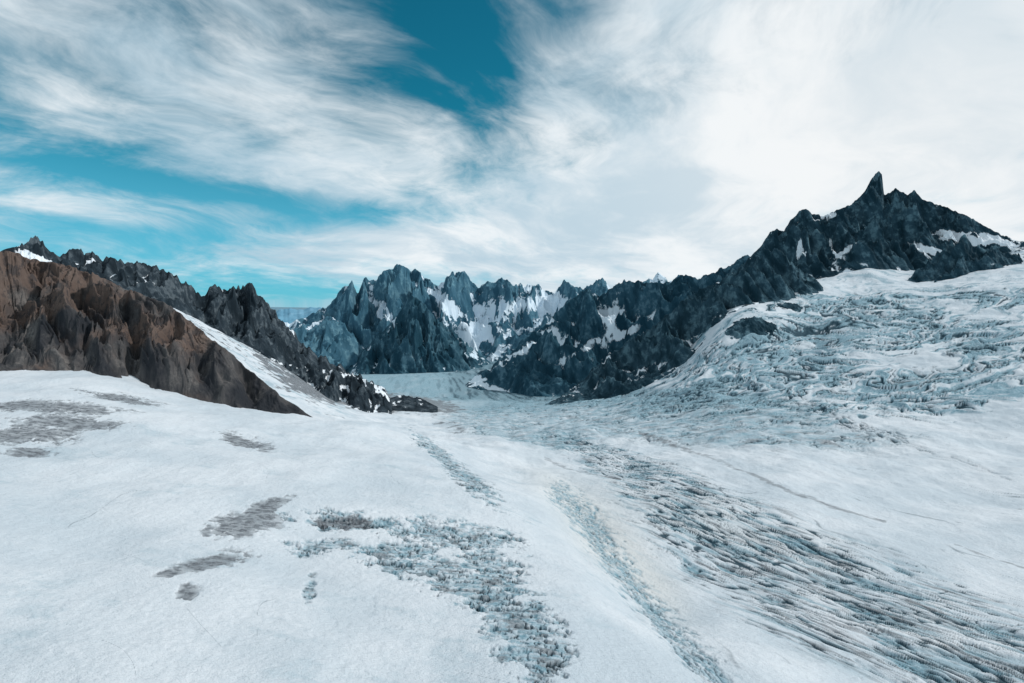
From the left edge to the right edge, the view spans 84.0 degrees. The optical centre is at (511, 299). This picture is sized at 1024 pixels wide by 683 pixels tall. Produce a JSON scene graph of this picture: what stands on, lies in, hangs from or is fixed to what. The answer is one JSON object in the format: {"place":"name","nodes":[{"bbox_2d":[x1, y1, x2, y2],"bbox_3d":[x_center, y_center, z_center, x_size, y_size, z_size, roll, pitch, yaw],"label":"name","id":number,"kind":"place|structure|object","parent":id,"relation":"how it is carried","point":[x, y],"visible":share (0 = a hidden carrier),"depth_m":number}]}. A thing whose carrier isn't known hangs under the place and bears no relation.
{"place":"outdoors","nodes":[
{"label":"outdoors","id":0,"kind":"place"},
{"bbox_2d":[0,251,311,416],"bbox_3d":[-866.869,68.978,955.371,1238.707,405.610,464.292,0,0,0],"label":"brown rock ridge","id":1,"kind":"object","parent":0,"point":[56,317],"visible":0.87,"depth_m":882.32},
{"bbox_2d":[1,236,378,385],"bbox_3d":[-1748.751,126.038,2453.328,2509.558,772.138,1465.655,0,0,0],"label":"dark mountain ridge","id":2,"kind":"structure","parent":0,"point":[246,314],"depth_m":2344.97},
{"bbox_2d":[276,307,321,323],"bbox_3d":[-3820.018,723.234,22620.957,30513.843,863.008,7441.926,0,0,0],"label":"distant hills","id":3,"kind":"structure","parent":0,"point":[290,315],"depth_m":22756.30},
{"bbox_2d":[293,316,364,369],"bbox_3d":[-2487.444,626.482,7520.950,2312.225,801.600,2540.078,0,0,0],"label":"mountain spur","id":4,"kind":"structure","parent":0,"point":[334,341],"depth_m":7178.54},
{"bbox_2d":[346,296,490,373],"bbox_3d":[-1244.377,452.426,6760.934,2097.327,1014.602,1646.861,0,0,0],"label":"dark pyramid mountain","id":5,"kind":"structure","parent":0,"point":[415,336],"depth_m":6406.56},
{"bbox_2d":[284,264,679,356],"bbox_3d":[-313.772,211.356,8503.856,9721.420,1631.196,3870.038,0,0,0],"label":"snowy mountain massif","id":6,"kind":"structure","parent":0,"point":[484,318],"depth_m":8456.04},
{"bbox_2d":[0,252,1023,682],"bbox_3d":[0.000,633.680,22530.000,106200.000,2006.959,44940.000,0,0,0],"label":"glacier terrain","id":7,"kind":"structure","parent":0,"point":[802,498],"depth_m":492.67},
{"bbox_2d":[252,348,391,413],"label":"rocky outcrop","id":8,"kind":"object","parent":7,"relation":"on","point":[359,393],"visible":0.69,"depth_m":2073.49},
{"bbox_2d":[390,395,437,412],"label":"moraine mound","id":9,"kind":"object","parent":7,"relation":"on","point":[405,403],"visible":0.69,"depth_m":2370.55},
{"bbox_2d":[545,247,827,404],"bbox_3d":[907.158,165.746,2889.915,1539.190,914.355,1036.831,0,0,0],"label":"dark rock buttress","id":10,"kind":"object","parent":7,"relation":"on","point":[660,350],"visible":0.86,"depth_m":2851.63},
{"bbox_2d":[724,316,784,338],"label":"rock island","id":11,"kind":"object","parent":7,"relation":"on","point":[742,328],"visible":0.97,"depth_m":2450.55},
{"bbox_2d":[777,302,802,311],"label":"rock island","id":12,"kind":"object","parent":7,"relation":"on","point":[795,307],"visible":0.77,"depth_m":2683.84},
{"bbox_2d":[750,171,1023,278],"bbox_3d":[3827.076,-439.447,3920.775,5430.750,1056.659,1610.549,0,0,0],"label":"rock spire mountain","id":13,"kind":"structure","parent":7,"relation":"on","point":[872,226],"depth_m":3671.12},
{"bbox_2d":[907,234,1022,282],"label":"rock island","id":14,"kind":"object","parent":7,"relation":"on","point":[961,257],"visible":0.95,"depth_m":3021.39},
{"bbox_2d":[0,0,1023,307],"label":"sky","id":15,"kind":"structure","parent":0,"point":[298,151]},
{"bbox_2d":[466,255,749,396],"bbox_3d":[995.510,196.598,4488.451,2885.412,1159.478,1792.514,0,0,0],"label":"central mountain ridge","id":16,"kind":"structure","parent":0,"point":[574,341],"depth_m":4285.90},
{"bbox_2d":[485,315,551,361],"bbox_3d":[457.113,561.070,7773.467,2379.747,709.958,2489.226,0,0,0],"label":"snow patch","id":17,"kind":"object","parent":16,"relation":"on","point":[502,350],"visible":0.24,"depth_m":7366.13}
]}

